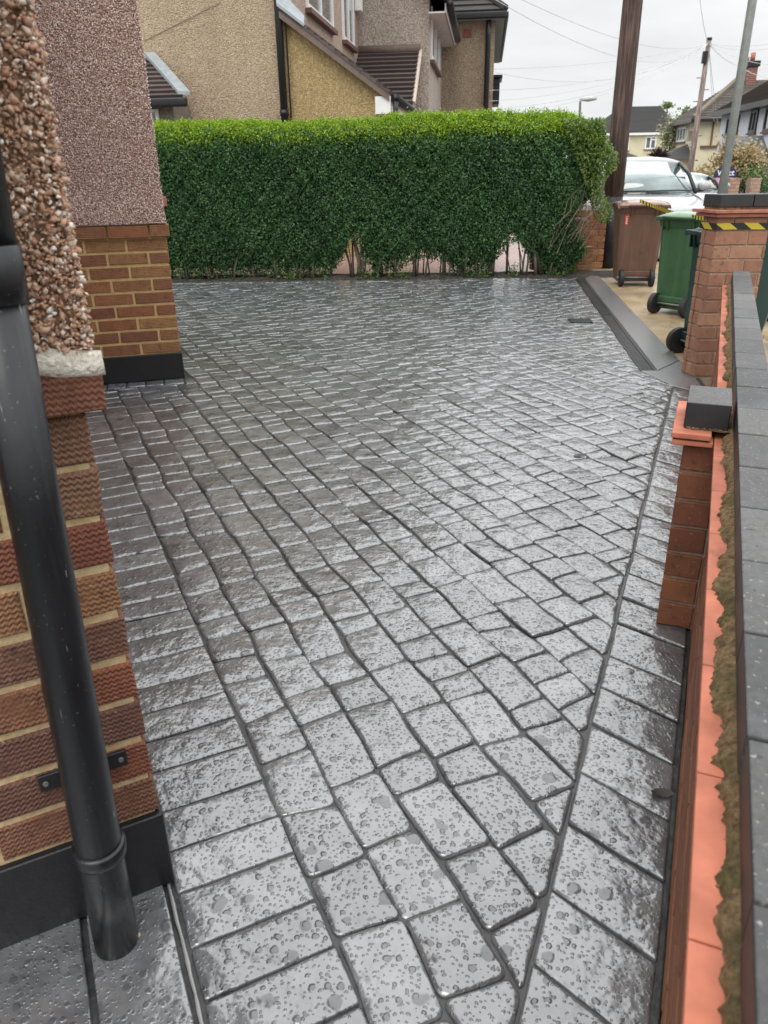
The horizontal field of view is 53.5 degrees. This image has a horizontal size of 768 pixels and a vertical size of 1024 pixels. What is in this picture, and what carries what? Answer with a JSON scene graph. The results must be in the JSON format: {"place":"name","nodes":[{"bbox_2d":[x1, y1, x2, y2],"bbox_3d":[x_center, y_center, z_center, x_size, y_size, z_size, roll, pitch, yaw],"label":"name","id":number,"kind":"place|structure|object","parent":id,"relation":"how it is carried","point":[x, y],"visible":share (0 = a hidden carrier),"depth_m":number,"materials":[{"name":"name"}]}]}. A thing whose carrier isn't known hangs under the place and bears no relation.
{"place":"outdoors","nodes":[
{"label":"outdoors","id":0,"kind":"place"},
{"bbox_2d":[0,0,184,960],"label":"house","id":1,"kind":"structure","parent":0,"point":[87,308],"depth_m":1.51,"materials":[{"name":"brick"}]},
{"bbox_2d":[136,0,425,256],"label":"neighbour house","id":2,"kind":"structure","parent":0,"point":[286,60],"depth_m":13.49,"materials":[{"name":"brown concrete"}]},
{"bbox_2d":[305,0,337,35],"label":"window","id":3,"kind":"structure","parent":2,"relation":"in","point":[321,11],"depth_m":16.21,"materials":[{"name":"white paint"}]},
{"bbox_2d":[341,0,358,52],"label":"window","id":4,"kind":"structure","parent":2,"relation":"in","point":[347,6],"depth_m":19.17,"materials":[{"name":"white paint"}]},
{"bbox_2d":[0,276,704,1023],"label":"driveway","id":5,"kind":"structure","parent":0,"point":[408,656],"depth_m":2.64,"materials":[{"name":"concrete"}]},
{"bbox_2d":[568,318,592,322],"bbox_3d":[2.111,-2.049,8.196,0.240,0.033,0.223,1,24,5],"label":"inspection cover","id":6,"kind":"object","parent":5,"relation":"on","point":[579,320],"visible":0.84,"depth_m":8.16,"materials":[{"name":"metal"}]},
{"bbox_2d":[576,279,655,370],"bbox_3d":[2.519,-2.266,8.713,0.120,0.049,5.487,2,25,7],"label":"linear drain","id":7,"kind":"object","parent":5,"relation":"on","point":[614,328],"visible":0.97,"depth_m":7.72,"materials":[{"name":"metal"}]},
{"bbox_2d":[651,788,673,796],"bbox_3d":[0.747,0.754,2.042,0.062,0.008,0.032,-1,24,0],"label":"fallen leaf","id":8,"kind":"object","parent":5,"relation":"on","point":[661,792],"visible":1,"depth_m":2.04,"materials":[{"name":"brown plant"}]},
{"bbox_2d":[656,271,767,1023],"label":"garden wall","id":9,"kind":"structure","parent":5,"relation":"on","point":[714,594],"depth_m":1.42,"materials":[{"name":"brown brick"}]},
{"bbox_2d":[681,193,767,386],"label":"gate pier","id":10,"kind":"structure","parent":5,"relation":"on","point":[723,255],"depth_m":5.66,"materials":[{"name":"red brick"}]},
{"bbox_2d":[699,222,767,229],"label":"barrier tape","id":11,"kind":"object","parent":10,"relation":"attached to","point":[719,226],"visible":0.93,"depth_m":5.53,"materials":[{"name":"yellow plastic"}]},
{"bbox_2d":[174,233,533,275],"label":"neighbour drive","id":12,"kind":"structure","parent":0,"point":[500,262],"depth_m":13.16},
{"bbox_2d":[144,52,190,122],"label":"outhouse","id":13,"kind":"structure","parent":12,"relation":"on","point":[168,89],"depth_m":13.12,"materials":[{"name":"brown concrete"}]},
{"bbox_2d":[150,109,159,121],"bbox_3d":[-4.277,-6.670,13.367,0.750,0.693,0.060,2,25,7],"label":"window","id":14,"kind":"structure","parent":13,"relation":"in","point":[155,113],"depth_m":13.20,"materials":[{"name":"white paint"}]},
{"bbox_2d":[356,0,460,122],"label":"terraced house","id":15,"kind":"structure","parent":12,"relation":"on","point":[402,43],"depth_m":20.73,"materials":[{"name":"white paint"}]},
{"bbox_2d":[430,6,441,77],"bbox_3d":[1.578,-14.030,22.870,0.150,1.361,3.973,2,25,7],"label":"window","id":16,"kind":"structure","parent":15,"relation":"in","point":[434,40],"depth_m":22.52,"materials":[{"name":"white paint"}]},
{"bbox_2d":[171,269,612,281],"bbox_3d":[-1.226,-3.685,11.893,10.100,0.047,0.800,0,24,2],"label":"hedge bed","id":17,"kind":"object","parent":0,"point":[582,273],"visible":0.37,"depth_m":11.64,"materials":[{"name":"soil"}]},
{"bbox_2d":[172,274,586,281],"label":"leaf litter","id":18,"kind":"object","parent":17,"relation":"on","point":[385,278],"visible":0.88,"depth_m":11.50,"materials":[{"name":"brown plant"}]},
{"bbox_2d":[152,104,619,280],"bbox_3d":[-0.425,-4.805,11.558,7.624,2.368,1.183,0,24,3],"label":"hedge","id":19,"kind":"object","parent":17,"relation":"on","point":[251,194],"visible":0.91,"depth_m":11.13,"materials":[{"name":"green plant"}]},
{"bbox_2d":[275,247,570,279],"bbox_3d":[0.579,-3.825,11.518,4.445,0.551,0.333,0,24,2],"label":"ground ivy","id":20,"kind":"object","parent":17,"relation":"on","point":[401,274],"visible":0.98,"depth_m":11.56,"materials":[{"name":"green plant"}]},
{"bbox_2d":[552,256,578,272],"bbox_3d":[2.774,-3.848,11.764,0.641,0.299,0.376,-1,24,0],"label":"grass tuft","id":21,"kind":"object","parent":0,"point":[573,269],"visible":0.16,"depth_m":11.76,"materials":[{"name":"green plant"}]},
{"bbox_2d":[492,0,767,157],"label":"sky","id":22,"kind":"structure","parent":0,"point":[676,25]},
{"bbox_2d":[657,629,690,1023],"bbox_3d":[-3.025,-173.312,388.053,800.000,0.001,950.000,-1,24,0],"label":"ground","id":23,"kind":"structure","parent":0,"point":[672,845],"depth_m":2.96,"materials":[{"name":"grey concrete"}]},
{"bbox_2d":[441,0,508,132],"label":"terraced house","id":24,"kind":"structure","parent":23,"relation":"on","point":[471,80],"depth_m":26.43,"materials":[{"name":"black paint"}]},
{"bbox_2d":[591,259,767,364],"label":"pavement","id":25,"kind":"structure","parent":0,"point":[662,323],"depth_m":8.79,"materials":[{"name":"beige concrete"}]},
{"bbox_2d":[529,209,607,272],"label":"boundary wall","id":26,"kind":"structure","parent":25,"relation":"on","point":[593,259],"depth_m":12.00,"materials":[{"name":"red brick"}]},
{"bbox_2d":[601,0,642,268],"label":"telegraph pole","id":27,"kind":"object","parent":25,"relation":"on","point":[629,34],"visible":0.7,"depth_m":11.42,"materials":[{"name":"brown wood"}]},
{"bbox_2d":[610,199,671,285],"bbox_3d":[3.505,-3.748,10.579,0.680,1.106,0.821,2,25,6],"label":"wheelie bin","id":28,"kind":"object","parent":25,"relation":"on","point":[637,235],"visible":0.94,"depth_m":10.34,"materials":[{"name":"brown plastic"}]},
{"bbox_2d":[647,210,702,317],"bbox_3d":[3.421,-2.766,8.441,0.822,1.086,0.660,-17,29,-32],"label":"wheelie bin","id":29,"kind":"object","parent":25,"relation":"on","point":[675,257],"visible":0.62,"depth_m":8.30,"materials":[{"name":"green plastic"}]},
{"bbox_2d":[640,199,704,219],"bbox_3d":[3.396,-3.509,8.860,0.219,0.147,2.664,1,24,4],"label":"barrier tape","id":30,"kind":"object","parent":29,"relation":"attached to","point":[666,210],"visible":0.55,"depth_m":9.76,"materials":[{"name":"yellow plastic"}]},
{"bbox_2d":[666,228,767,352],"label":"wheelie bin","id":31,"kind":"object","parent":25,"relation":"on","point":[675,340],"visible":0.29,"depth_m":6.44,"materials":[{"name":"teal plastic"}]},
{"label":"road","id":32,"kind":"structure","parent":0,"visible":0},
{"bbox_2d":[579,96,596,115],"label":"street lamp","id":33,"kind":"object","parent":32,"relation":"on","point":[589,99],"visible":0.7,"depth_m":45.85,"materials":[{"name":"grey metal"}]},
{"bbox_2d":[581,157,711,258],"bbox_3d":[4.763,-5.851,14.716,2.415,1.835,4.475,-1,24,0],"label":"parked car","id":34,"kind":"object","parent":32,"relation":"on","point":[660,178],"visible":0.27,"depth_m":13.67,"materials":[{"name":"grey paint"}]},
{"bbox_2d":[645,146,668,156],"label":"cordyline","id":35,"kind":"object","parent":32,"relation":"on","point":[659,152],"visible":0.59,"depth_m":49.70,"materials":[{"name":"brown plant"}]},
{"bbox_2d":[686,37,711,171],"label":"telegraph pole","id":36,"kind":"object","parent":32,"relation":"on","point":[704,62],"visible":0.88,"depth_m":40.69,"materials":[{"name":"brown wood"}]},
{"bbox_2d":[496,48,700,81],"bbox_3d":[10.495,-20.434,34.190,0.020,2.478,18.323,21,33,40],"label":"telephone cable","id":37,"kind":"object","parent":36,"relation":"attached to","point":[587,81],"visible":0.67,"depth_m":32.86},
{"bbox_2d":[495,46,703,100],"bbox_3d":[10.155,-18.846,32.162,0.019,3.683,22.588,16,30,33],"label":"telephone cable","id":38,"kind":"object","parent":36,"relation":"attached to","point":[599,85],"visible":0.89,"depth_m":30.31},
{"bbox_2d":[496,0,707,62],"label":"telephone cable","id":39,"kind":"object","parent":36,"relation":"attached to","point":[582,44],"visible":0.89,"depth_m":17.06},
{"bbox_2d":[509,45,704,89],"bbox_3d":[10.268,-19.473,32.976,0.019,3.218,20.869,18,31,36],"label":"telephone cable","id":40,"kind":"object","parent":36,"relation":"attached to","point":[602,79],"visible":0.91,"depth_m":31.46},
{"bbox_2d":[510,44,704,68],"bbox_3d":[10.491,-20.521,34.150,0.019,2.287,18.325,21,33,40],"label":"telephone cable","id":41,"kind":"object","parent":36,"relation":"attached to","point":[595,63],"visible":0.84,"depth_m":32.66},
{"bbox_2d":[512,45,705,107],"bbox_3d":[10.377,-18.293,31.316,0.018,3.998,23.976,14,29,30],"label":"telephone cable","id":42,"kind":"object","parent":36,"relation":"attached to","point":[608,89],"visible":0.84,"depth_m":28.59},
{"bbox_2d":[523,0,706,48],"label":"telephone cable","id":43,"kind":"object","parent":36,"relation":"attached to","point":[599,32],"visible":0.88,"depth_m":19.07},
{"bbox_2d":[533,46,704,109],"bbox_3d":[10.585,-18.029,30.888,0.018,4.132,24.602,13,28,28],"label":"telephone cable","id":44,"kind":"object","parent":36,"relation":"attached to","point":[612,91],"visible":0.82,"depth_m":27.63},
{"bbox_2d":[710,45,767,78],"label":"telephone cable","id":45,"kind":"object","parent":36,"relation":"attached to","point":[734,64],"visible":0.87,"depth_m":38.34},
{"bbox_2d":[683,172,729,201],"bbox_3d":[8.263,-8.556,21.425,2.234,1.827,4.162,-1,24,0],"label":"parked car","id":46,"kind":"object","parent":32,"relation":"on","point":[700,177],"visible":0.12,"depth_m":20.62,"materials":[{"name":"silver metal"}]},
{"bbox_2d":[713,166,736,182],"bbox_3d":[12.345,-11.620,27.810,0.799,1.891,0.106,2,25,6],"label":"estate agent board","id":47,"kind":"object","parent":32,"relation":"on","point":[733,173],"visible":0.37,"depth_m":27.49,"materials":[{"name":"white paint"}]},
{"bbox_2d":[691,128,767,192],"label":"shrub","id":48,"kind":"object","parent":32,"relation":"on","point":[745,167],"visible":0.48,"depth_m":30.68,"materials":[{"name":"green plant"}]},
{"bbox_2d":[727,178,740,192],"bbox_3d":[11.460,-10.274,25.261,0.335,1.474,0.367,-1,24,0],"label":"brick gate stub","id":49,"kind":"object","parent":32,"relation":"on","point":[734,185],"visible":0.28,"depth_m":24.89,"materials":[{"name":"brick"}]},
{"bbox_2d":[717,0,756,193],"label":"lamp post","id":50,"kind":"object","parent":32,"relation":"on","point":[737,94],"visible":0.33,"depth_m":14.96,"materials":[{"name":"grey metal"}]},
{"bbox_2d":[745,178,761,192],"bbox_3d":[12.150,-10.281,25.264,0.335,1.463,0.366,-1,24,0],"label":"brick gate stub","id":51,"kind":"object","parent":32,"relation":"on","point":[752,185],"visible":0.32,"depth_m":24.93,"materials":[{"name":"brick"}]},
{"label":"far pavement","id":52,"kind":"structure","parent":0,"visible":0},
{"bbox_2d":[601,106,672,157],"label":"detached house","id":53,"kind":"structure","parent":52,"relation":"on","point":[643,138],"depth_m":72.54,"materials":[{"name":"grey stone"}]},
{"bbox_2d":[644,136,656,149],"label":"window","id":54,"kind":"structure","parent":53,"relation":"in","point":[650,141],"depth_m":72.35,"materials":[{"name":"white paint"}]},
{"bbox_2d":[655,111,681,151],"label":"tree","id":55,"kind":"object","parent":52,"relation":"on","point":[669,136],"visible":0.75,"depth_m":53.74,"materials":[{"name":"green plant"}]},
{"bbox_2d":[661,100,675,112],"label":"tree","id":56,"kind":"object","parent":52,"relation":"on","point":[668,105],"visible":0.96,"depth_m":83.99,"materials":[{"name":"green plant"}]},
{"bbox_2d":[674,105,691,116],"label":"tree","id":57,"kind":"object","parent":52,"relation":"on","point":[685,109],"visible":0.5,"depth_m":88.85,"materials":[{"name":"green plant"}]},
{"bbox_2d":[664,52,767,172],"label":"semi detached house","id":58,"kind":"structure","parent":52,"relation":"on","point":[706,147],"depth_m":49.46,"materials":[{"name":"beige paint"}]},
{"bbox_2d":[674,126,686,143],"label":"window","id":59,"kind":"structure","parent":58,"relation":"in","point":[681,132],"depth_m":52.27,"materials":[{"name":"white paint"}]},
{"bbox_2d":[709,81,767,192],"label":"semi detached house","id":60,"kind":"structure","parent":52,"relation":"on","point":[753,118],"depth_m":37.82,"materials":[{"name":"white tile"}]},
{"bbox_2d":[723,115,739,137],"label":"window","id":61,"kind":"structure","parent":60,"relation":"in","point":[727,122],"depth_m":41.94,"materials":[{"name":"grey glass"}]},
{"bbox_2d":[746,109,759,134],"bbox_3d":[18.400,-19.432,37.988,0.150,1.100,1.262,2,25,7],"label":"window","id":62,"kind":"structure","parent":60,"relation":"in","point":[754,114],"depth_m":37.92,"materials":[{"name":"grey glass"}]},
{"bbox_2d":[760,107,767,133],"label":"window","id":63,"kind":"structure","parent":60,"relation":"in","point":[765,124],"depth_m":36.24,"materials":[{"name":"white glass"}]},
{"bbox_2d":[760,149,767,191],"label":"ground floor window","id":64,"kind":"structure","parent":60,"relation":"in","point":[766,149],"depth_m":35.75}
]}

